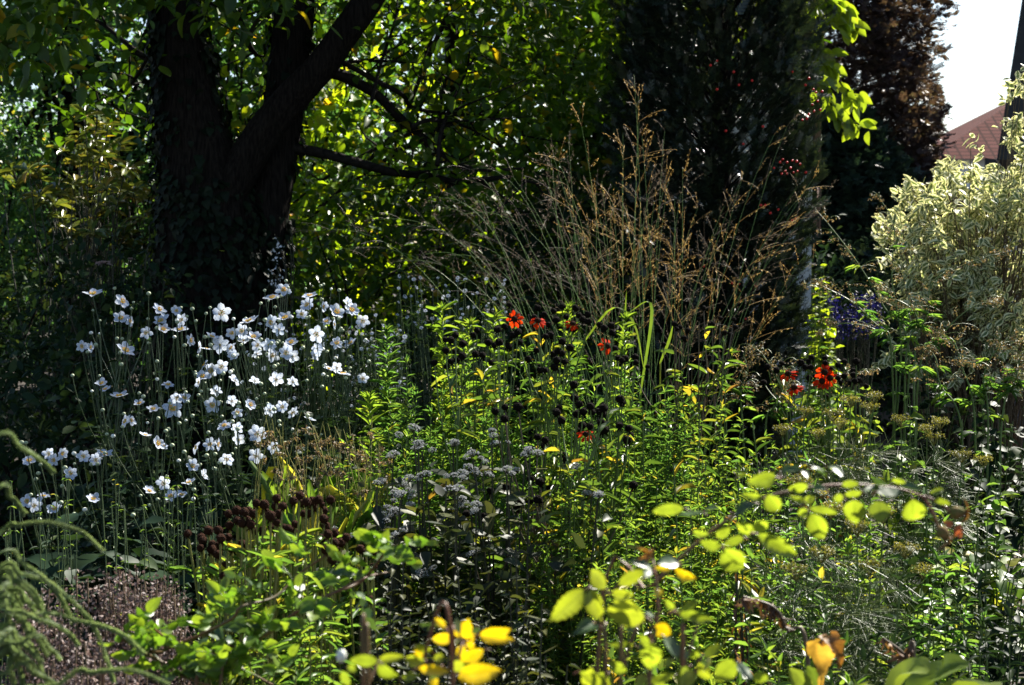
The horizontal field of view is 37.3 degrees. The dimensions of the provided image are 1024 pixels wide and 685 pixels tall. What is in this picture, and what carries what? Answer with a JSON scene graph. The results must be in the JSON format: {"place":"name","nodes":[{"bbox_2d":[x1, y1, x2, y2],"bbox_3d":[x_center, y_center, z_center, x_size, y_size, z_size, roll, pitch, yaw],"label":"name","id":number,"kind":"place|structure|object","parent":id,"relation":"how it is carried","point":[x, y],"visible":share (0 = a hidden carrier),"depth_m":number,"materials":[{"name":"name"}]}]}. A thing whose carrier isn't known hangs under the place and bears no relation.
{"place":"outdoors","nodes":[
{"label":"outdoors","id":0,"kind":"place"},
{"bbox_2d":[222,412,423,683],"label":"spike grass","id":1,"kind":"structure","parent":0,"point":[326,482],"depth_m":4.27,"materials":[{"name":"plant"}]},
{"bbox_2d":[342,310,421,502],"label":"leafy plant","id":2,"kind":"object","parent":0,"point":[373,375],"visible":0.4,"depth_m":5.94,"materials":[{"name":"green plant"}]},
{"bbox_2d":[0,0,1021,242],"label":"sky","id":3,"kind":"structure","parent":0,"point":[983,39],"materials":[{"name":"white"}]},
{"bbox_2d":[0,271,1023,684],"bbox_3d":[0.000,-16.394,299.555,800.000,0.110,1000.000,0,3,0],"label":"ground","id":4,"kind":"structure","parent":0,"point":[884,439],"depth_m":10.48,"materials":[{"name":"soil"}]},
{"bbox_2d":[0,70,74,355],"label":"shade shrub","id":5,"kind":"object","parent":4,"relation":"on","point":[20,212],"visible":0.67,"depth_m":12.60,"materials":[{"name":"green plant"}]},
{"bbox_2d":[0,568,108,684],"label":"oregano","id":6,"kind":"object","parent":4,"relation":"on","point":[62,647],"visible":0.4,"depth_m":2.92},
{"bbox_2d":[0,441,112,683],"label":"anemone","id":7,"kind":"object","parent":4,"relation":"on","point":[29,502],"visible":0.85,"depth_m":4.69,"materials":[{"name":"white plant"}]},
{"bbox_2d":[2,512,119,684],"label":"bergenia","id":8,"kind":"object","parent":4,"relation":"on","point":[51,567],"visible":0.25,"depth_m":4.04,"materials":[{"name":"green plant"}]},
{"bbox_2d":[0,214,149,480],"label":"shade shrub","id":9,"kind":"object","parent":4,"relation":"on","point":[26,307],"visible":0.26,"depth_m":9.42,"materials":[{"name":"green plant"}]},
{"bbox_2d":[0,104,157,470],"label":"rhododendron","id":10,"kind":"object","parent":4,"relation":"on","point":[84,158],"visible":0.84,"depth_m":9.41,"materials":[{"name":"green plant"}]},
{"bbox_2d":[0,430,170,684],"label":"arching plant","id":11,"kind":"object","parent":4,"relation":"on","point":[13,642],"visible":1,"depth_m":1.81,"materials":[{"name":"plant"}]},
{"bbox_2d":[21,319,166,575],"bbox_3d":[-1.560,0.500,5.632,0.583,1.176,0.467,0,3,0],"label":"anemone","id":12,"kind":"object","parent":4,"relation":"on","point":[82,345],"visible":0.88,"depth_m":5.56,"materials":[{"name":"green plant"}]},
{"bbox_2d":[32,625,166,684],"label":"oregano","id":13,"kind":"object","parent":4,"relation":"on","point":[81,681],"visible":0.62,"depth_m":2.62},
{"bbox_2d":[0,305,204,571],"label":"shade shrub","id":14,"kind":"object","parent":4,"relation":"on","point":[33,399],"visible":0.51,"depth_m":6.93,"materials":[{"name":"green plant"}]},
{"bbox_2d":[0,477,225,684],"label":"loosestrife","id":15,"kind":"object","parent":4,"relation":"on","point":[67,500],"visible":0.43,"depth_m":3.59,"materials":[{"name":"green plant"}]},
{"bbox_2d":[43,287,199,570],"bbox_3d":[-1.503,0.433,5.811,0.586,1.287,0.699,0,3,0],"label":"anemone","id":16,"kind":"object","parent":4,"relation":"on","point":[121,316],"visible":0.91,"depth_m":5.87,"materials":[{"name":"green plant"}]},
{"bbox_2d":[25,216,222,516],"bbox_3d":[-2.053,0.179,8.030,1.074,1.691,0.730,0,3,0],"label":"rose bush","id":17,"kind":"object","parent":4,"relation":"on","point":[81,316],"visible":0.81,"depth_m":7.98,"materials":[{"name":"green plant"}]},
{"bbox_2d":[44,434,206,641],"bbox_3d":[-1.209,0.719,4.980,0.640,0.816,0.440,0,3,0],"label":"anemone","id":18,"kind":"object","parent":4,"relation":"on","point":[95,459],"visible":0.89,"depth_m":4.99,"materials":[{"name":"green plant"}]},
{"bbox_2d":[83,557,181,684],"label":"oregano","id":19,"kind":"object","parent":4,"relation":"on","point":[104,619],"visible":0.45,"depth_m":2.98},
{"bbox_2d":[78,441,187,645],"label":"anemone foliage","id":20,"kind":"object","parent":4,"relation":"on","point":[117,476],"visible":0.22,"depth_m":5.09,"materials":[{"name":"green plant"}]},
{"bbox_2d":[80,511,191,655],"bbox_3d":[-0.989,0.817,4.156,0.339,0.717,0.418,2,4,24],"label":"bergenia","id":21,"kind":"object","parent":4,"relation":"on","point":[156,566],"visible":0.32,"depth_m":4.11,"materials":[{"name":"green plant"}]},
{"bbox_2d":[74,476,209,684],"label":"anemone","id":22,"kind":"object","parent":4,"relation":"on","point":[149,489],"visible":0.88,"depth_m":4.65,"materials":[{"name":"white plant"}]},
{"bbox_2d":[0,288,306,510],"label":"shade shrub","id":23,"kind":"object","parent":4,"relation":"on","point":[39,339],"visible":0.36,"depth_m":8.37,"materials":[{"name":"green plant"}]},
{"bbox_2d":[119,573,196,684],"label":"oregano","id":24,"kind":"object","parent":4,"relation":"on","point":[166,604],"visible":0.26,"depth_m":3.02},
{"bbox_2d":[72,291,261,601],"bbox_3d":[-1.184,0.450,5.603,1.092,1.279,0.557,3,4,40],"label":"anemone","id":25,"kind":"object","parent":4,"relation":"on","point":[146,333],"depth_m":5.62},
{"bbox_2d":[133,305,234,586],"bbox_3d":[-1.191,0.468,5.755,0.519,1.226,0.470,0,3,0],"label":"anemone","id":26,"kind":"object","parent":4,"relation":"on","point":[181,319],"visible":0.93,"depth_m":5.69,"materials":[{"name":"green plant"}]},
{"bbox_2d":[123,360,278,588],"bbox_3d":[-1.063,0.583,5.318,0.552,1.048,0.444,-2,4,-25],"label":"anemone","id":27,"kind":"object","parent":4,"relation":"on","point":[176,399],"visible":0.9,"depth_m":5.24,"materials":[{"name":"green plant"}]},
{"bbox_2d":[166,509,244,684],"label":"coneflower","id":28,"kind":"object","parent":4,"relation":"on","point":[214,571],"visible":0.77,"depth_m":3.38,"materials":[{"name":"plant"}]},
{"bbox_2d":[0,0,431,387],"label":"linden tree","id":29,"kind":"object","parent":4,"relation":"on","point":[48,85],"visible":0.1,"depth_m":14.74,"materials":[{"name":"green plant"}]},
{"bbox_2d":[224,493,300,684],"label":"coneflower","id":30,"kind":"object","parent":4,"relation":"on","point":[246,549],"visible":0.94,"depth_m":3.30,"materials":[{"name":"plant"}]},
{"bbox_2d":[97,527,438,684],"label":"rose bush","id":31,"kind":"object","parent":4,"relation":"on","point":[220,659],"visible":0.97,"depth_m":2.19,"materials":[{"name":"green plant"}]},
{"bbox_2d":[102,0,433,340],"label":"alder tree","id":32,"kind":"object","parent":4,"relation":"on","point":[331,115],"visible":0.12,"depth_m":14.10,"materials":[{"name":"green plant"}]},
{"bbox_2d":[238,313,366,488],"bbox_3d":[-0.848,0.464,6.162,0.535,1.186,0.792,-1,3,-12],"label":"white aster","id":33,"kind":"object","parent":4,"relation":"on","point":[302,418],"visible":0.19,"depth_m":6.06,"materials":[{"name":"green plant"}]},
{"bbox_2d":[261,556,358,684],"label":"drooping clump","id":34,"kind":"object","parent":4,"relation":"on","point":[317,636],"visible":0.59,"depth_m":3.08,"materials":[{"name":"plant"}]},
{"bbox_2d":[272,491,359,684],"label":"coneflower","id":35,"kind":"object","parent":4,"relation":"on","point":[328,534],"visible":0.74,"depth_m":3.31,"materials":[{"name":"plant"}]},
{"bbox_2d":[0,0,745,493],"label":"broadleaf tree","id":36,"kind":"object","parent":4,"relation":"on","point":[218,188],"visible":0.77,"depth_m":8.85,"materials":[{"name":"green plant"}]},
{"bbox_2d":[316,450,433,683],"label":"boneset","id":37,"kind":"object","parent":4,"relation":"on","point":[381,520],"visible":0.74,"depth_m":3.71,"materials":[{"name":"green plant"}]},
{"bbox_2d":[370,324,406,502],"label":"leafy shoot","id":38,"kind":"object","parent":4,"relation":"on","point":[390,394],"visible":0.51,"depth_m":5.42,"materials":[{"name":"green plant"}]},
{"bbox_2d":[149,0,629,403],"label":"hazel tree","id":39,"kind":"object","parent":4,"relation":"on","point":[319,123],"visible":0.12,"depth_m":13.36,"materials":[{"name":"green plant"}]},
{"bbox_2d":[353,559,428,684],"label":"chocolate clump","id":40,"kind":"object","parent":4,"relation":"on","point":[377,679],"visible":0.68,"depth_m":3.03,"materials":[{"name":"green plant"}]},
{"bbox_2d":[351,414,432,672],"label":"lime clump","id":41,"kind":"object","parent":4,"relation":"on","point":[383,500],"visible":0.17,"depth_m":4.22,"materials":[{"name":"green plant"}]},
{"bbox_2d":[373,354,446,624],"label":"aster clump","id":42,"kind":"object","parent":4,"relation":"on","point":[407,423],"visible":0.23,"depth_m":4.99,"materials":[{"name":"green plant"}]},
{"bbox_2d":[336,601,514,684],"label":"rose bush","id":43,"kind":"object","parent":4,"relation":"on","point":[471,672],"visible":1,"depth_m":1.44,"materials":[{"name":"yellow plant"}]},
{"bbox_2d":[389,388,493,680],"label":"aster clump","id":44,"kind":"object","parent":4,"relation":"on","point":[428,439],"visible":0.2,"depth_m":4.52,"materials":[{"name":"green plant"}]},
{"bbox_2d":[284,126,600,451],"bbox_3d":[-0.778,-0.159,10.388,2.633,2.658,2.292,-2,4,-30],"label":"shade shrub","id":45,"kind":"object","parent":4,"relation":"on","point":[309,264],"visible":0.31,"depth_m":10.15,"materials":[{"name":"green plant"}]},
{"bbox_2d":[423,300,462,504],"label":"leafy shoot","id":46,"kind":"object","parent":4,"relation":"on","point":[441,358],"visible":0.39,"depth_m":5.20,"materials":[{"name":"green plant"}]},
{"bbox_2d":[253,0,635,341],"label":"deciduous tree","id":47,"kind":"object","parent":4,"relation":"on","point":[377,295],"visible":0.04,"depth_m":23.23,"materials":[{"name":"green plant"}]},
{"bbox_2d":[383,423,515,684],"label":"boneset","id":48,"kind":"object","parent":4,"relation":"on","point":[441,585],"visible":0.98,"depth_m":3.71,"materials":[{"name":"green plant"}]},
{"bbox_2d":[387,266,512,488],"bbox_3d":[-0.268,0.345,6.653,0.554,1.364,0.787,0,3,0],"label":"white aster","id":49,"kind":"object","parent":4,"relation":"on","point":[422,344],"visible":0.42,"depth_m":6.59,"materials":[{"name":"green plant"}]},
{"bbox_2d":[405,541,506,684],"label":"chocolate clump","id":50,"kind":"object","parent":4,"relation":"on","point":[427,628],"visible":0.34,"depth_m":3.13,"materials":[{"name":"green plant"}]},
{"bbox_2d":[424,327,504,670],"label":"sneezeweed","id":51,"kind":"object","parent":4,"relation":"on","point":[455,381],"visible":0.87,"depth_m":4.51,"materials":[{"name":"green plant"}]},
{"bbox_2d":[297,288,673,490],"bbox_3d":[-0.123,0.363,8.637,2.161,1.346,1.488,0,3,0],"label":"shade shrub","id":52,"kind":"object","parent":4,"relation":"on","point":[528,344],"visible":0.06,"depth_m":8.59,"materials":[{"name":"green plant"}]},
{"bbox_2d":[459,386,553,681],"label":"aster clump","id":53,"kind":"object","parent":4,"relation":"on","point":[501,504],"visible":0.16,"depth_m":4.37,"materials":[{"name":"green plant"}]},
{"bbox_2d":[0,448,1023,684],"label":"ground cover","id":54,"kind":"object","parent":4,"relation":"on","point":[145,502],"visible":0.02,"depth_m":7.36,"materials":[{"name":"green plant"}]},
{"bbox_2d":[472,542,555,684],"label":"chocolate clump","id":55,"kind":"object","parent":4,"relation":"on","point":[512,666],"visible":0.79,"depth_m":3.13,"materials":[{"name":"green plant"}]},
{"bbox_2d":[465,323,577,684],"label":"sneezeweed","id":56,"kind":"object","parent":4,"relation":"on","point":[551,405],"visible":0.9,"depth_m":4.41,"materials":[{"name":"green plant"}]},
{"bbox_2d":[436,428,644,684],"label":"boneset","id":57,"kind":"object","parent":4,"relation":"on","point":[505,573],"visible":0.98,"depth_m":3.73,"materials":[{"name":"green plant"}]},
{"bbox_2d":[459,401,638,681],"bbox_3d":[0.067,0.662,3.980,0.305,1.048,0.462,-3,4,-39],"label":"sneezeweed","id":58,"kind":"object","parent":4,"relation":"on","point":[536,502],"visible":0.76,"depth_m":3.99,"materials":[{"name":"green plant"}]},
{"bbox_2d":[506,302,591,615],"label":"sneezeweed","id":59,"kind":"object","parent":4,"relation":"on","point":[571,327],"visible":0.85,"depth_m":4.79,"materials":[{"name":"green plant"}]},
{"bbox_2d":[292,75,835,545],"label":"moor grass","id":60,"kind":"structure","parent":4,"relation":"on","point":[596,287],"depth_m":6.36,"materials":[{"name":"plant"}]},
{"bbox_2d":[518,464,613,684],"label":"lime clump","id":61,"kind":"object","parent":4,"relation":"on","point":[567,656],"visible":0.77,"depth_m":3.71,"materials":[{"name":"green plant"}]},
{"bbox_2d":[402,153,740,458],"bbox_3d":[0.380,-0.096,10.000,2.441,2.329,1.881,0,3,0],"label":"shade shrub","id":62,"kind":"object","parent":4,"relation":"on","point":[584,206],"visible":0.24,"depth_m":9.79,"materials":[{"name":"green plant"}]},
{"bbox_2d":[535,381,642,678],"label":"sneezeweed","id":63,"kind":"object","parent":4,"relation":"on","point":[584,483],"visible":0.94,"depth_m":3.92,"materials":[{"name":"green plant"}]},
{"bbox_2d":[570,322,647,561],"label":"sneezeweed","id":64,"kind":"object","parent":4,"relation":"on","point":[623,359],"visible":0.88,"depth_m":4.45,"materials":[{"name":"green plant"}]},
{"bbox_2d":[405,0,831,412],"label":"maple tree","id":65,"kind":"object","parent":4,"relation":"on","point":[599,165],"visible":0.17,"depth_m":12.36,"materials":[{"name":"green plant"}]},
{"bbox_2d":[581,505,671,684],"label":"lime clump","id":66,"kind":"object","parent":4,"relation":"on","point":[634,671],"visible":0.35,"depth_m":3.42,"materials":[{"name":"green plant"}]},
{"bbox_2d":[581,434,686,680],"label":"lime clump","id":67,"kind":"object","parent":4,"relation":"on","point":[629,535],"visible":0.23,"depth_m":4.03,"materials":[{"name":"green plant"}]},
{"bbox_2d":[550,548,770,684],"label":"rose bush","id":68,"kind":"object","parent":4,"relation":"on","point":[630,616],"visible":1,"depth_m":1.52,"materials":[{"name":"green plant"}]},
{"bbox_2d":[617,383,714,682],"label":"aster clump","id":69,"kind":"object","parent":4,"relation":"on","point":[668,460],"visible":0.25,"depth_m":4.50,"materials":[{"name":"green plant"}]},
{"bbox_2d":[633,510,735,684],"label":"lime clump","id":70,"kind":"object","parent":4,"relation":"on","point":[705,642],"visible":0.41,"depth_m":3.44,"materials":[{"name":"green plant"}]},
{"bbox_2d":[635,305,745,559],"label":"sneezeweed","id":71,"kind":"object","parent":4,"relation":"on","point":[707,393],"visible":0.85,"depth_m":4.97,"materials":[{"name":"green plant"}]},
{"bbox_2d":[654,436,746,684],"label":"lime clump","id":72,"kind":"object","parent":4,"relation":"on","point":[701,555],"visible":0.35,"depth_m":4.03,"materials":[{"name":"green plant"}]},
{"bbox_2d":[588,0,837,479],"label":"yew","id":73,"kind":"object","parent":4,"relation":"on","point":[777,89],"visible":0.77,"depth_m":8.85,"materials":[{"name":"green plant"}]},
{"bbox_2d":[573,0,876,144],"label":"walnut tree","id":74,"kind":"object","parent":4,"relation":"on","point":[848,23],"visible":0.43,"depth_m":10.36,"materials":[{"name":"green plant"}]},
{"bbox_2d":[691,387,765,646],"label":"lime clump","id":75,"kind":"object","parent":4,"relation":"on","point":[747,466],"visible":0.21,"depth_m":4.63,"materials":[{"name":"green plant"}]},
{"bbox_2d":[690,455,787,684],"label":"mixed clump","id":76,"kind":"object","parent":4,"relation":"on","point":[727,649],"visible":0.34,"depth_m":3.92,"materials":[{"name":"green plant"}]},
{"bbox_2d":[712,485,774,684],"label":"leafy plant","id":77,"kind":"object","parent":4,"relation":"on","point":[730,655],"visible":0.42,"depth_m":3.63,"materials":[{"name":"green plant"}]},
{"bbox_2d":[703,545,790,684],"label":"mixed clump","id":78,"kind":"object","parent":4,"relation":"on","point":[740,676],"visible":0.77,"depth_m":3.04,"materials":[{"name":"green plant"}]},
{"bbox_2d":[720,430,812,684],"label":"lime clump","id":79,"kind":"object","parent":4,"relation":"on","point":[770,517],"visible":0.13,"depth_m":4.32,"materials":[{"name":"green plant"}]},
{"bbox_2d":[595,464,969,673],"bbox_3d":[0.322,0.725,1.643,0.453,1.198,0.158,-1,4,-16],"label":"rose bush","id":80,"kind":"object","parent":4,"relation":"on","point":[730,560],"visible":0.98,"depth_m":1.62,"materials":[{"name":"green plant"}]},
{"bbox_2d":[708,342,879,620],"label":"mugwort","id":81,"kind":"object","parent":4,"relation":"on","point":[775,414],"visible":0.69,"depth_m":5.44,"materials":[{"name":"green plant"}]},
{"bbox_2d":[754,451,862,684],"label":"mixed clump","id":82,"kind":"object","parent":4,"relation":"on","point":[787,505],"visible":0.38,"depth_m":3.92,"materials":[{"name":"green plant"}]},
{"bbox_2d":[760,354,881,627],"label":"sneezeweed","id":83,"kind":"object","parent":4,"relation":"on","point":[826,375],"visible":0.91,"depth_m":5.04,"materials":[{"name":"green plant"}]},
{"bbox_2d":[789,631,868,684],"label":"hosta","id":84,"kind":"object","parent":4,"relation":"on","point":[822,651],"visible":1,"depth_m":2.03,"materials":[{"name":"plant"}]},
{"bbox_2d":[751,389,919,680],"bbox_3d":[0.964,0.644,4.649,0.538,1.003,0.533,0,3,0],"label":"fennel","id":85,"kind":"object","parent":4,"relation":"on","point":[859,467],"visible":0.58,"depth_m":4.63,"materials":[{"name":"plant"}]},
{"bbox_2d":[727,473,945,684],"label":"fennel","id":86,"kind":"object","parent":4,"relation":"on","point":[857,645],"visible":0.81,"depth_m":3.31,"materials":[{"name":"plant"}]},
{"bbox_2d":[733,0,964,239],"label":"brown conifer","id":87,"kind":"object","parent":4,"relation":"on","point":[880,49],"visible":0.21,"depth_m":14.91,"materials":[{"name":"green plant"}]},
{"bbox_2d":[823,290,882,473],"bbox_3d":[2.115,0.258,9.424,0.414,1.168,0.406,1,3,12],"label":"aconite","id":88,"kind":"object","parent":4,"relation":"on","point":[839,354],"visible":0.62,"depth_m":9.39,"materials":[{"name":"blue plant"}]},
{"bbox_2d":[814,456,898,684],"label":"mixed clump","id":89,"kind":"object","parent":4,"relation":"on","point":[868,537],"visible":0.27,"depth_m":3.93,"materials":[{"name":"green plant"}]},
{"bbox_2d":[801,192,917,583],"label":"mugwort","id":90,"kind":"object","parent":4,"relation":"on","point":[891,314],"visible":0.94,"depth_m":6.23,"materials":[{"name":"green plant"}]},
{"bbox_2d":[811,92,948,400],"bbox_3d":[3.196,-0.895,14.649,2.692,3.050,2.670,0,3,0],"label":"green conifer","id":91,"kind":"object","parent":4,"relation":"on","point":[882,173],"visible":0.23,"depth_m":13.95,"materials":[{"name":"green plant"}]},
{"bbox_2d":[864,393,953,627],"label":"broadleaf plant","id":92,"kind":"object","parent":4,"relation":"on","point":[916,415],"visible":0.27,"depth_m":5.33,"materials":[{"name":"green plant"}]},
{"bbox_2d":[815,243,1010,585],"bbox_3d":[1.558,0.347,5.838,0.774,1.456,0.301,0,3,0],"label":"mugwort","id":93,"kind":"object","parent":4,"relation":"on","point":[914,323],"visible":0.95,"depth_m":5.83,"materials":[{"name":"green plant"}]},
{"bbox_2d":[810,207,1021,443],"bbox_3d":[2.791,-0.050,11.500,2.362,1.938,1.928,0,3,0],"label":"shade shrub","id":94,"kind":"object","parent":4,"relation":"on","point":[853,288],"visible":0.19,"depth_m":11.40,"materials":[{"name":"green plant"}]},
{"bbox_2d":[871,472,983,681],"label":"broadleaf plant","id":95,"kind":"object","parent":4,"relation":"on","point":[923,553],"visible":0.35,"depth_m":4.24,"materials":[{"name":"green plant"}]},
{"bbox_2d":[866,653,1001,684],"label":"hosta","id":96,"kind":"object","parent":4,"relation":"on","point":[919,671],"visible":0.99,"depth_m":2.14,"materials":[{"name":"green plant"}]},
{"bbox_2d":[897,349,977,547],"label":"broadleaf plant","id":97,"kind":"object","parent":4,"relation":"on","point":[925,403],"visible":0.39,"depth_m":6.27,"materials":[{"name":"green plant"}]},
{"bbox_2d":[868,413,1010,673],"bbox_3d":[1.271,0.684,4.557,0.427,0.968,0.695,1,4,23],"label":"fennel","id":98,"kind":"object","parent":4,"relation":"on","point":[928,434],"visible":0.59,"depth_m":4.45,"materials":[{"name":"plant"}]},
{"bbox_2d":[889,514,996,684],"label":"mixed clump","id":99,"kind":"object","parent":4,"relation":"on","point":[923,619],"visible":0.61,"depth_m":3.55,"materials":[{"name":"green plant"}]},
{"bbox_2d":[863,64,1023,531],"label":"dogwood","id":100,"kind":"object","parent":4,"relation":"on","point":[998,209],"visible":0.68,"depth_m":7.10,"materials":[{"name":"green plant"}]},
{"bbox_2d":[896,419,1017,633],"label":"broadleaf plant","id":101,"kind":"object","parent":4,"relation":"on","point":[988,489],"visible":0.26,"depth_m":5.02,"materials":[{"name":"green plant"}]},
{"bbox_2d":[909,326,1023,576],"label":"mugwort","id":102,"kind":"object","parent":4,"relation":"on","point":[978,390],"visible":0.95,"depth_m":5.43,"materials":[{"name":"green plant"}]},
{"bbox_2d":[931,103,1017,301],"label":"tiled house","id":103,"kind":"structure","parent":4,"relation":"on","point":[986,131],"depth_m":41.83,"materials":[{"name":"red tile"}]},
{"bbox_2d":[930,571,1023,684],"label":"mixed clump","id":104,"kind":"object","parent":4,"relation":"on","point":[979,659],"visible":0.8,"depth_m":3.03,"materials":[{"name":"green plant"}]},
{"bbox_2d":[931,516,1023,684],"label":"broadleaf plant","id":105,"kind":"object","parent":4,"relation":"on","point":[1001,645],"visible":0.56,"depth_m":3.92,"materials":[{"name":"green plant"}]},
{"bbox_2d":[951,454,1023,683],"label":"broadleaf plant","id":106,"kind":"object","parent":4,"relation":"on","point":[999,587],"visible":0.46,"depth_m":4.62,"materials":[{"name":"green plant"}]},
{"bbox_2d":[963,350,1023,599],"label":"broadleaf plant","id":107,"kind":"object","parent":4,"relation":"on","point":[1016,453],"visible":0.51,"depth_m":6.05,"materials":[{"name":"green plant"}]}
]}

